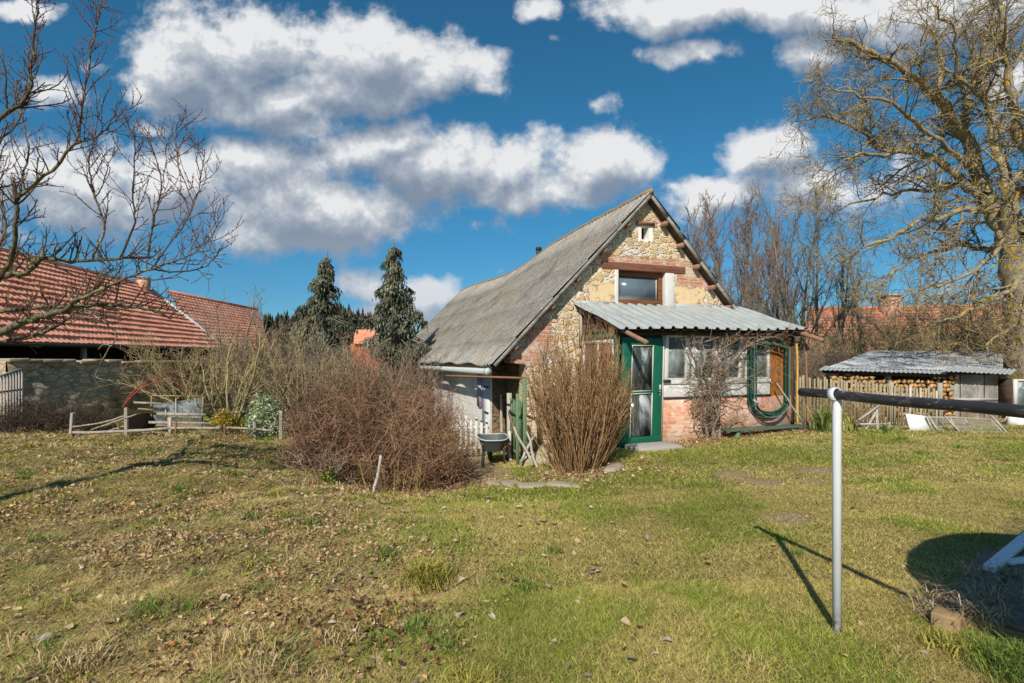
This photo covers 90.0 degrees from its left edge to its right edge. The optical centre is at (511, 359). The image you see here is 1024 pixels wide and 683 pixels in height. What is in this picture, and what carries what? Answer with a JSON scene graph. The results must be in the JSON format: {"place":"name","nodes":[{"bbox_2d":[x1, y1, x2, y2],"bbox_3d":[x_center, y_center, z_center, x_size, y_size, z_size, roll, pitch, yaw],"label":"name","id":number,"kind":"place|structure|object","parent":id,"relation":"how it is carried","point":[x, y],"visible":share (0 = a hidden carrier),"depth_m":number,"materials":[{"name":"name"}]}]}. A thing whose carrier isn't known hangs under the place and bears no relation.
{"place":"outdoors","nodes":[
{"label":"outdoors","id":0,"kind":"place"},
{"bbox_2d":[122,372,182,407],"bbox_3d":[-6.801,0.571,9.699,1.155,0.684,0.038,0,0,0],"label":"bramble cane","id":1,"kind":"object","parent":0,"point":[123,406],"visible":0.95,"depth_m":9.69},
{"bbox_2d":[267,324,383,363],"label":"hill","id":2,"kind":"structure","parent":0,"point":[342,342],"depth_m":228.97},
{"bbox_2d":[219,301,415,361],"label":"distant wood","id":3,"kind":"object","parent":2,"relation":"on","point":[350,316],"visible":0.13,"depth_m":240.50,"materials":[{"name":"green wood"}]},
{"bbox_2d":[0,364,1023,682],"bbox_3d":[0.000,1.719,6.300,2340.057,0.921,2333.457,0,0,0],"label":"ground","id":4,"kind":"structure","parent":0,"point":[1010,532],"depth_m":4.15,"materials":[{"name":"plant"}]},
{"bbox_2d":[0,368,22,430],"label":"bar gate","id":5,"kind":"structure","parent":4,"relation":"on","point":[16,383],"depth_m":9.82,"materials":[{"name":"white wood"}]},
{"bbox_2d":[0,387,103,433],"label":"brush pile","id":6,"kind":"object","parent":4,"relation":"on","point":[43,423],"visible":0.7,"depth_m":9.42,"materials":[{"name":"plant"}]},
{"bbox_2d":[0,397,130,434],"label":"brush pile","id":7,"kind":"object","parent":4,"relation":"on","point":[85,419],"visible":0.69,"depth_m":9.40,"materials":[{"name":"plant"}]},
{"bbox_2d":[0,247,227,406],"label":"tiled barn","id":8,"kind":"structure","parent":4,"relation":"on","point":[85,340],"depth_m":23.83,"materials":[{"name":"tile"}]},
{"bbox_2d":[0,0,243,380],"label":"fruit tree","id":9,"kind":"object","parent":4,"relation":"on","point":[47,315],"visible":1,"depth_m":5.01,"materials":[{"name":"brown plant"}]},
{"bbox_2d":[123,413,166,431],"bbox_3d":[-7.068,1.342,9.915,0.657,0.632,0.665,0,0,11],"label":"compost heap","id":10,"kind":"object","parent":4,"relation":"on","point":[139,421],"visible":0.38,"depth_m":9.65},
{"bbox_2d":[0,358,311,429],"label":"garden wall","id":11,"kind":"structure","parent":4,"relation":"on","point":[72,380],"depth_m":11.47,"materials":[{"name":"stone"}]},
{"bbox_2d":[89,327,259,398],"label":"bare shrub","id":12,"kind":"object","parent":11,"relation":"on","point":[139,356],"visible":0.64,"depth_m":12.13,"materials":[{"name":"plant"}]},
{"bbox_2d":[128,362,311,370],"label":"dry grass","id":13,"kind":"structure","parent":11,"relation":"on","point":[174,364],"depth_m":13.27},
{"bbox_2d":[69,407,282,439],"bbox_3d":[-5.963,1.183,9.104,3.701,0.685,0.251,0,0,-4],"label":"rail fence","id":14,"kind":"object","parent":4,"relation":"on","point":[73,432],"visible":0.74,"depth_m":9.01,"materials":[{"name":"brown wood"}]},
{"bbox_2d":[151,395,203,425],"bbox_3d":[-6.370,0.970,9.752,1.006,0.594,0.036,0,0,0],"label":"cold frame","id":15,"kind":"object","parent":4,"relation":"on","point":[186,405],"visible":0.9,"depth_m":9.77,"materials":[{"name":"grey glass"}]},
{"bbox_2d":[148,421,210,424],"bbox_3d":[-6.187,1.179,9.560,1.157,0.069,0.040,0,0,-1],"label":"plank","id":16,"kind":"object","parent":15,"relation":"attached to","point":[165,422],"visible":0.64,"depth_m":9.54,"materials":[{"name":"brown wood"}]},
{"bbox_2d":[156,412,206,415],"bbox_3d":[-6.211,1.027,9.630,0.909,0.074,0.040,0,0,-1],"label":"plank","id":17,"kind":"object","parent":15,"relation":"attached to","point":[182,414],"visible":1,"depth_m":9.61,"materials":[{"name":"brown wood"}]},
{"bbox_2d":[85,310,284,425],"bbox_3d":[-6.149,0.217,10.460,2.789,2.478,3.349,0,0,30],"label":"bare shrub","id":18,"kind":"object","parent":4,"relation":"on","point":[244,406],"visible":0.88,"depth_m":10.51,"materials":[{"name":"plant"}]},
{"bbox_2d":[124,381,190,405],"bbox_3d":[-6.718,0.636,9.698,1.276,0.473,0.046,0,0,0],"label":"bramble cane","id":19,"kind":"object","parent":18,"relation":"attached to","point":[130,397],"visible":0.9,"depth_m":9.70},
{"bbox_2d":[167,290,269,363],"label":"tiled barn","id":20,"kind":"structure","parent":4,"relation":"on","point":[199,300],"depth_m":44.26,"materials":[{"name":"brown tile"}]},
{"bbox_2d":[208,405,245,431],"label":"yellow bush","id":21,"kind":"object","parent":4,"relation":"on","point":[229,419],"visible":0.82,"depth_m":9.41,"materials":[{"name":"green plant"}]},
{"bbox_2d":[190,283,296,417],"bbox_3d":[-6.698,-0.194,12.931,2.431,3.486,3.130,0,0,-25],"label":"bare shrub","id":22,"kind":"object","parent":4,"relation":"on","point":[244,337],"visible":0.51,"depth_m":12.72,"materials":[{"name":"plant"}]},
{"bbox_2d":[238,390,290,438],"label":"variegated bush","id":23,"kind":"object","parent":4,"relation":"on","point":[267,420],"visible":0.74,"depth_m":9.53,"materials":[{"name":"green plant"}]},
{"bbox_2d":[196,315,370,420],"bbox_3d":[-5.913,0.199,13.447,4.021,2.981,4.817,0,0,-39],"label":"bare shrub","id":24,"kind":"object","parent":4,"relation":"on","point":[293,355],"visible":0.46,"depth_m":12.54,"materials":[{"name":"plant"}]},
{"bbox_2d":[222,318,372,434],"bbox_3d":[-4.033,0.412,10.177,3.094,2.504,2.832,0,0,-45],"label":"bare shrub","id":25,"kind":"object","parent":4,"relation":"on","point":[276,388],"visible":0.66,"depth_m":9.99,"materials":[{"name":"plant"}]},
{"bbox_2d":[286,251,358,404],"bbox_3d":[-8.356,-0.939,21.201,4.257,7.258,4.014,0,0,0],"label":"spruce tree","id":26,"kind":"object","parent":4,"relation":"on","point":[321,308],"visible":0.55,"depth_m":21.16,"materials":[{"name":"plant"}]},
{"bbox_2d":[273,439,375,484],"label":"dead stalks","id":27,"kind":"object","parent":4,"relation":"on","point":[324,459],"visible":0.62,"depth_m":7.42,"materials":[{"name":"brown plant"}]},
{"bbox_2d":[242,332,414,422],"bbox_3d":[-4.998,0.545,14.554,4.758,2.720,4.094,0,0,0],"label":"bare shrub","id":28,"kind":"object","parent":4,"relation":"on","point":[309,365],"visible":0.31,"depth_m":14.03,"materials":[{"name":"plant"}]},
{"bbox_2d":[318,466,344,481],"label":"ground shrub","id":29,"kind":"object","parent":4,"relation":"on","point":[326,476],"visible":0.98,"depth_m":6.96,"materials":[{"name":"green plant"}]},
{"bbox_2d":[351,329,377,381],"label":"red house","id":30,"kind":"structure","parent":4,"relation":"on","point":[364,333],"depth_m":41.89,"materials":[{"name":"ceramic"}]},
{"bbox_2d":[262,344,484,491],"bbox_3d":[-2.100,1.177,8.126,3.548,2.984,2.784,0,0,0],"label":"wide bush","id":31,"kind":"object","parent":4,"relation":"on","point":[326,421],"visible":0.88,"depth_m":7.83,"materials":[{"name":"plant"}]},
{"bbox_2d":[372,455,381,492],"bbox_3d":[-1.836,1.565,6.973,0.134,0.521,0.056,0,0,-28],"label":"garden stake","id":32,"kind":"object","parent":4,"relation":"on","point":[377,478],"visible":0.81,"depth_m":6.96,"materials":[{"name":"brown wood"}]},
{"bbox_2d":[308,330,449,428],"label":"bare shrub","id":33,"kind":"object","parent":4,"relation":"on","point":[411,377],"visible":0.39,"depth_m":14.47,"materials":[{"name":"plant"}]},
{"bbox_2d":[358,454,424,493],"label":"dead stalks","id":34,"kind":"object","parent":4,"relation":"on","point":[417,476],"visible":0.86,"depth_m":7.08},
{"bbox_2d":[363,239,433,416],"bbox_3d":[-3.949,-0.896,18.980,4.067,7.192,3.396,0,0,0],"label":"spruce tree","id":35,"kind":"object","parent":4,"relation":"on","point":[393,306],"visible":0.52,"depth_m":18.71,"materials":[{"name":"plant"}]},
{"bbox_2d":[458,416,488,455],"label":"picket gate","id":36,"kind":"structure","parent":4,"relation":"on","point":[476,427],"depth_m":11.10,"materials":[{"name":"white paint"}]},
{"bbox_2d":[477,433,511,467],"bbox_3d":[-0.380,1.780,10.014,0.606,0.597,1.493,0,0,-8],"label":"wheelbarrow","id":37,"kind":"object","parent":4,"relation":"on","point":[490,443],"visible":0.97,"depth_m":9.78,"materials":[{"name":"metal"}]},
{"bbox_2d":[500,394,503,453],"bbox_3d":[-0.229,1.491,11.414,0.081,1.426,0.222,0,0,-22],"label":"wooden board","id":38,"kind":"object","parent":4,"relation":"on","point":[501,417],"visible":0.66,"depth_m":11.43,"materials":[{"name":"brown wood"}]},
{"bbox_2d":[500,480,519,487],"bbox_3d":[0.030,1.816,7.433,0.330,0.072,0.530,0,0,-19],"label":"edging stone","id":39,"kind":"object","parent":4,"relation":"on","point":[507,483],"visible":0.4,"depth_m":7.44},
{"bbox_2d":[508,431,511,460],"bbox_3d":[-0.040,1.760,10.204,0.083,0.686,0.082,0,0,0],"label":"white stake","id":40,"kind":"object","parent":4,"relation":"on","point":[509,449],"visible":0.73,"depth_m":10.18,"materials":[{"name":"paint"}]},
{"bbox_2d":[0,425,1023,682],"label":"dead leaves","id":41,"kind":"object","parent":4,"relation":"on","point":[256,599],"visible":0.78,"depth_m":4.11,"materials":[{"name":"brown plant"}]},
{"bbox_2d":[507,378,526,465],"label":"garden gate","id":42,"kind":"structure","parent":4,"relation":"on","point":[513,420],"depth_m":9.71,"materials":[{"name":"green paint"}]},
{"bbox_2d":[446,375,525,378],"bbox_3d":[-0.510,0.331,9.766,1.585,0.076,0.047,0,0,14],"label":"pipe rail","id":43,"kind":"object","parent":42,"relation":"attached to","point":[504,377],"visible":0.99,"depth_m":9.74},
{"bbox_2d":[513,426,533,465],"bbox_3d":[0.199,1.474,8.755,0.472,0.634,0.069,0,0,43],"label":"leaning stick","id":44,"kind":"object","parent":4,"relation":"on","point":[525,449],"visible":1,"depth_m":8.73,"materials":[{"name":"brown wood"}]},
{"bbox_2d":[517,482,545,488],"bbox_3d":[0.363,1.766,7.168,0.589,0.078,0.286,0,0,-4],"label":"edging stone","id":45,"kind":"object","parent":4,"relation":"on","point":[525,485],"visible":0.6,"depth_m":7.11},
{"bbox_2d":[526,431,537,466],"bbox_3d":[0.359,1.586,8.621,0.072,0.738,0.373,0,0,-38],"label":"leaning stick","id":46,"kind":"object","parent":4,"relation":"on","point":[532,452],"visible":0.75,"depth_m":8.63,"materials":[{"name":"brown wood"}]},
{"bbox_2d":[533,454,544,464],"bbox_3d":[0.517,1.766,8.889,0.328,0.255,0.434,0,0,18],"label":"stone","id":47,"kind":"object","parent":4,"relation":"on","point":[539,458],"visible":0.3,"depth_m":8.73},
{"bbox_2d":[544,481,579,487],"bbox_3d":[0.712,1.722,7.018,0.550,0.075,0.238,0,0,27],"label":"edging stone","id":48,"kind":"object","parent":4,"relation":"on","point":[559,483],"visible":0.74,"depth_m":6.98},
{"bbox_2d":[516,298,639,473],"bbox_3d":[0.992,0.414,7.919,1.920,2.699,1.831,0,0,0],"label":"upright shrub","id":49,"kind":"object","parent":4,"relation":"on","point":[581,456],"visible":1,"depth_m":7.65,"materials":[{"name":"plant"}]},
{"bbox_2d":[402,188,824,451],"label":"stone cottage","id":50,"kind":"structure","parent":4,"relation":"on","point":[637,272],"depth_m":11.20,"materials":[{"name":"beige stone"}]},
{"bbox_2d":[477,374,481,406],"bbox_3d":[-0.795,0.750,12.576,0.050,0.800,0.300,0,0,-20],"label":"plank door","id":51,"kind":"structure","parent":50,"relation":"in","point":[479,380],"depth_m":12.49,"materials":[{"name":"paint"}]},
{"bbox_2d":[482,378,489,433],"bbox_3d":[-0.622,1.500,12.080,0.046,2.200,0.550,0,0,-20],"label":"side door","id":52,"kind":"structure","parent":50,"relation":"in","point":[485,381],"depth_m":12.01,"materials":[{"name":"grey paint"}]},
{"bbox_2d":[582,339,613,384],"bbox_3d":[1.729,0.055,10.321,0.052,0.890,1.300,0,0,-20],"label":"flank window","id":53,"kind":"structure","parent":50,"relation":"in","point":[587,352],"depth_m":10.34,"materials":[{"name":"white paint"}]},
{"bbox_2d":[619,271,661,305],"bbox_3d":[2.894,-1.618,11.704,1.230,0.757,0.115,0,0,-20],"label":"loft window","id":54,"kind":"structure","parent":50,"relation":"in","point":[644,288],"depth_m":11.71,"materials":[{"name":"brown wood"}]},
{"bbox_2d":[619,337,662,447],"bbox_3d":[2.474,0.605,9.701,1.032,2.050,0.132,0,0,-25],"label":"porch door","id":55,"kind":"structure","parent":50,"relation":"in","point":[647,373],"depth_m":9.74,"materials":[{"name":"green paint"}]},
{"bbox_2d":[664,335,687,379],"bbox_3d":[3.225,-0.051,10.094,0.548,0.897,0.070,0,0,-20],"label":"porch window","id":56,"kind":"structure","parent":50,"relation":"in","point":[674,362],"depth_m":10.08,"materials":[{"name":"white paint"}]},
{"bbox_2d":[691,335,714,379],"bbox_3d":[3.841,-0.051,10.313,0.568,0.897,0.070,0,0,-20],"label":"porch window","id":57,"kind":"structure","parent":50,"relation":"in","point":[705,344],"depth_m":10.30,"materials":[{"name":"white paint"}]},
{"bbox_2d":[718,336,740,378],"bbox_3d":[4.473,-0.051,10.538,0.564,0.897,0.070,0,0,-20],"label":"porch window","id":58,"kind":"structure","parent":50,"relation":"in","point":[738,343],"depth_m":10.56,"materials":[{"name":"white paint"}]},
{"bbox_2d":[667,316,803,438],"bbox_3d":[4.436,0.445,10.165,3.344,2.782,0.464,0,0,-19],"label":"climbing vine","id":59,"kind":"object","parent":50,"relation":"attached to","point":[712,406],"visible":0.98,"depth_m":10.13,"materials":[{"name":"plant"}]},
{"bbox_2d":[745,336,769,378],"bbox_3d":[5.150,-0.051,10.779,0.643,0.897,0.070,0,0,-20],"label":"porch window","id":60,"kind":"structure","parent":50,"relation":"in","point":[760,352],"depth_m":10.82,"materials":[{"name":"glass"}]},
{"bbox_2d":[745,338,791,417],"bbox_3d":[5.351,0.381,10.702,1.036,1.658,0.254,0,0,-20],"label":"garden hose","id":61,"kind":"object","parent":50,"relation":"hanging from","point":[763,413],"visible":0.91,"depth_m":10.57,"materials":[{"name":"green rubber"}]},
{"bbox_2d":[603,462,623,472],"bbox_3d":[1.540,1.632,7.719,0.256,0.093,0.613,0,0,22],"label":"stepping stone","id":62,"kind":"object","parent":4,"relation":"on","point":[611,468],"visible":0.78,"depth_m":7.56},
{"bbox_2d":[624,441,682,451],"bbox_3d":[2.579,1.603,9.340,0.920,0.100,0.500,0,1,-23],"label":"doorstep","id":63,"kind":"object","parent":4,"relation":"on","point":[654,446],"visible":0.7,"depth_m":9.24,"materials":[{"name":"concrete"}]},
{"bbox_2d":[681,195,716,265],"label":"bare tree","id":64,"kind":"object","parent":4,"relation":"on","point":[689,234],"visible":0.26,"depth_m":35.94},
{"bbox_2d":[674,191,726,285],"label":"bare tree","id":65,"kind":"object","parent":4,"relation":"on","point":[699,248],"visible":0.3,"depth_m":38.95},
{"bbox_2d":[692,217,726,286],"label":"bare tree","id":66,"kind":"object","parent":4,"relation":"on","point":[707,245],"visible":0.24,"depth_m":34.26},
{"bbox_2d":[692,217,742,304],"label":"bare tree","id":67,"kind":"object","parent":4,"relation":"on","point":[714,266],"visible":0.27,"depth_m":42.26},
{"bbox_2d":[699,190,751,306],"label":"bare tree","id":68,"kind":"object","parent":4,"relation":"on","point":[716,273],"visible":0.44,"depth_m":35.40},
{"bbox_2d":[720,205,767,309],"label":"bare tree","id":69,"kind":"object","parent":4,"relation":"on","point":[738,241],"visible":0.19,"depth_m":43.73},
{"bbox_2d":[721,193,768,308],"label":"bare tree","id":70,"kind":"object","parent":4,"relation":"on","point":[740,269],"visible":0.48,"depth_m":38.68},
{"bbox_2d":[728,190,772,313],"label":"bare tree","id":71,"kind":"object","parent":4,"relation":"on","point":[747,209],"visible":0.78,"depth_m":34.76,"materials":[{"name":"plant"}]},
{"bbox_2d":[721,202,795,314],"bbox_3d":[18.126,-4.891,37.821,4.704,13.908,3.998,0,0,42],"label":"bare tree","id":72,"kind":"object","parent":4,"relation":"on","point":[749,229],"visible":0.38,"depth_m":37.81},
{"bbox_2d":[721,424,807,437],"bbox_3d":[5.178,1.518,10.476,2.060,0.285,0.260,0,0,-20],"label":"plank bench","id":73,"kind":"object","parent":4,"relation":"on","point":[738,430],"visible":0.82,"depth_m":10.38,"materials":[{"name":"green paint"}]},
{"bbox_2d":[776,383,804,424],"bbox_3d":[5.814,0.917,10.691,0.641,0.889,0.048,0,0,-8],"label":"leaning stick","id":74,"kind":"object","parent":73,"relation":"on","point":[800,418],"visible":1,"depth_m":10.68,"materials":[{"name":"grey wood"}]},
{"bbox_2d":[722,198,811,323],"bbox_3d":[16.123,-4.250,32.350,4.608,12.601,4.064,0,0,0],"label":"bare tree","id":75,"kind":"object","parent":4,"relation":"on","point":[767,277],"visible":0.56,"depth_m":33.01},
{"bbox_2d":[753,211,807,354],"bbox_3d":[20.574,-4.806,39.983,4.607,13.658,3.602,0,0,18],"label":"bare tree","id":76,"kind":"object","parent":4,"relation":"on","point":[782,229],"visible":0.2,"depth_m":39.58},
{"bbox_2d":[750,205,813,321],"bbox_3d":[19.562,-4.967,37.869,3.275,14.007,4.335,0,0,-29],"label":"bare tree","id":77,"kind":"object","parent":4,"relation":"on","point":[777,309],"visible":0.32,"depth_m":38.11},
{"bbox_2d":[747,197,822,331],"bbox_3d":[18.852,-4.546,35.216,4.884,13.260,5.168,0,0,-34],"label":"bare tree","id":78,"kind":"object","parent":4,"relation":"on","point":[789,273],"visible":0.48,"depth_m":35.02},
{"bbox_2d":[795,341,798,423],"bbox_3d":[6.138,0.600,11.018,0.058,2.002,0.075,0,0,-45],"label":"yellow cane","id":79,"kind":"object","parent":4,"relation":"on","point":[797,382],"visible":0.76,"depth_m":11.00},
{"bbox_2d":[742,178,857,381],"bbox_3d":[14.579,-3.536,24.976,5.590,11.174,4.317,0,0,-27],"label":"bare tree","id":80,"kind":"object","parent":4,"relation":"on","point":[813,302],"visible":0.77,"depth_m":24.87,"materials":[{"name":"plant"}]},
{"bbox_2d":[805,340,808,427],"bbox_3d":[6.276,0.615,10.895,0.081,2.072,0.070,0,0,0],"label":"wooden pole","id":81,"kind":"object","parent":4,"relation":"on","point":[806,378],"visible":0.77,"depth_m":10.88,"materials":[{"name":"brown wood"}]},
{"bbox_2d":[801,405,850,432],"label":"strap leaved plant","id":82,"kind":"object","parent":4,"relation":"on","point":[821,424],"visible":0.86,"depth_m":10.34,"materials":[{"name":"green plant"}]},
{"bbox_2d":[794,342,865,406],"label":"bare shrub","id":83,"kind":"object","parent":4,"relation":"on","point":[815,375],"visible":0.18,"depth_m":20.36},
{"bbox_2d":[819,214,862,352],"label":"bare tree","id":84,"kind":"object","parent":4,"relation":"on","point":[842,316],"visible":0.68,"depth_m":24.22,"materials":[{"name":"plant"}]},
{"bbox_2d":[794,380,899,427],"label":"dead stalks","id":85,"kind":"object","parent":4,"relation":"on","point":[800,406],"visible":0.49,"depth_m":11.57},
{"bbox_2d":[842,414,862,431],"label":"strap leaved plant","id":86,"kind":"object","parent":4,"relation":"on","point":[847,425],"visible":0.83,"depth_m":10.66,"materials":[{"name":"green plant"}]},
{"bbox_2d":[835,246,879,354],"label":"bare tree","id":87,"kind":"object","parent":4,"relation":"on","point":[852,322],"visible":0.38,"depth_m":26.68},
{"bbox_2d":[794,330,929,377],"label":"bare shrub","id":88,"kind":"object","parent":4,"relation":"on","point":[829,347],"visible":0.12,"depth_m":21.38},
{"bbox_2d":[795,375,942,426],"bbox_3d":[8.830,1.251,12.807,3.067,1.699,0.157,0,0,26],"label":"picket fence","id":89,"kind":"object","parent":4,"relation":"on","point":[891,411],"visible":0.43,"depth_m":12.59,"materials":[{"name":"brown wood"}]},
{"bbox_2d":[857,405,890,429],"bbox_3d":[7.901,1.438,11.285,0.981,0.902,0.230,0,0,0],"label":"wooden trestle","id":90,"kind":"object","parent":4,"relation":"on","point":[874,414],"visible":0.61,"depth_m":11.24,"materials":[{"name":"white wood"}]},
{"bbox_2d":[744,0,1023,378],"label":"walnut tree","id":91,"kind":"object","parent":4,"relation":"on","point":[1003,218],"visible":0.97,"depth_m":16.50,"materials":[{"name":"brown plant"}]},
{"bbox_2d":[811,308,963,354],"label":"bare shrub","id":92,"kind":"object","parent":4,"relation":"on","point":[883,347],"visible":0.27,"depth_m":20.67,"materials":[{"name":"plant"}]},
{"bbox_2d":[874,423,901,431],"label":"strap leaved plant","id":93,"kind":"object","parent":4,"relation":"on","point":[884,428],"visible":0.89,"depth_m":10.58,"materials":[{"name":"green plant"}]},
{"bbox_2d":[803,294,1002,387],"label":"tiled house","id":94,"kind":"structure","parent":4,"relation":"on","point":[824,312],"depth_m":31.91,"materials":[{"name":"orange tile"}]},
{"bbox_2d":[798,387,1023,632],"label":"carpet beating bar","id":95,"kind":"object","parent":4,"relation":"on","point":[836,395],"visible":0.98,"depth_m":2.88,"materials":[{"name":"grey paint"}]},
{"bbox_2d":[898,232,935,304],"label":"bare tree","id":96,"kind":"object","parent":4,"relation":"on","point":[919,274],"visible":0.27,"depth_m":38.54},
{"bbox_2d":[905,414,930,429],"bbox_3d":[8.750,1.351,11.037,0.457,0.355,0.225,0,0,6],"label":"white board","id":97,"kind":"object","parent":4,"relation":"on","point":[917,422],"visible":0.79,"depth_m":11.03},
{"bbox_2d":[819,350,1017,417],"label":"wood shed","id":98,"kind":"structure","parent":4,"relation":"on","point":[971,385],"depth_m":15.12,"materials":[{"name":"paint"}]},
{"bbox_2d":[948,375,997,417],"bbox_3d":[13.275,1.175,14.740,1.393,1.490,0.080,0,0,0],"label":"panel door","id":99,"kind":"structure","parent":98,"relation":"in","point":[984,388],"depth_m":14.72,"materials":[{"name":"grey wood"}]},
{"bbox_2d":[840,306,1002,350],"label":"bare shrub","id":100,"kind":"object","parent":4,"relation":"on","point":[912,332],"visible":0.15,"depth_m":20.79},
{"bbox_2d":[868,292,1004,352],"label":"bare shrub","id":101,"kind":"object","parent":4,"relation":"on","point":[956,331],"visible":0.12,"depth_m":20.47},
{"bbox_2d":[881,293,1004,349],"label":"bare shrub","id":102,"kind":"object","parent":4,"relation":"on","point":[965,323],"visible":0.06,"depth_m":21.30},
{"bbox_2d":[926,415,972,429],"bbox_3d":[9.335,1.376,10.910,0.866,0.366,0.256,0,0,0],"label":"wire frame","id":103,"kind":"object","parent":4,"relation":"on","point":[929,418],"visible":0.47,"depth_m":10.95,"materials":[{"name":"white metal"}]},
{"bbox_2d":[876,552,1023,636],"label":"dry grass","id":104,"kind":"structure","parent":4,"relation":"on","point":[929,605],"depth_m":3.10,"materials":[{"name":"plant"}]},
{"bbox_2d":[923,295,1004,350],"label":"bare shrub","id":105,"kind":"object","parent":4,"relation":"on","point":[973,330],"visible":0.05,"depth_m":20.55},
{"bbox_2d":[944,415,1007,432],"bbox_3d":[9.650,1.361,10.640,1.145,0.399,0.318,0,0,0],"label":"wire frame","id":106,"kind":"object","parent":4,"relation":"on","point":[950,421],"visible":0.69,"depth_m":10.69,"materials":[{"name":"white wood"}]},
{"bbox_2d":[930,548,1023,644],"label":"brush pile","id":107,"kind":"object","parent":4,"relation":"on","point":[950,619],"depth_m":2.98,"materials":[{"name":"plant"}]},
{"bbox_2d":[983,532,1023,572],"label":"white beam","id":108,"kind":"structure","parent":107,"relation":"on","point":[1013,548],"depth_m":3.70,"materials":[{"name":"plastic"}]},
{"bbox_2d":[1007,556,1023,565],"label":"white beam","id":109,"kind":"structure","parent":107,"relation":"on","point":[1014,561],"depth_m":3.62,"materials":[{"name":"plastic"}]},
{"bbox_2d":[998,379,1023,417],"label":"glass cabinet","id":110,"kind":"object","parent":4,"relation":"on","point":[1010,391],"visible":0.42,"depth_m":14.34,"materials":[{"name":"white paint"}]},
{"bbox_2d":[1006,417,1023,424],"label":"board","id":111,"kind":"object","parent":4,"relation":"on","point":[1014,420],"visible":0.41,"depth_m":12.48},
{"bbox_2d":[0,0,1023,330],"label":"sky","id":112,"kind":"structure","parent":0,"point":[472,136],"materials":[{"name":"blue"}]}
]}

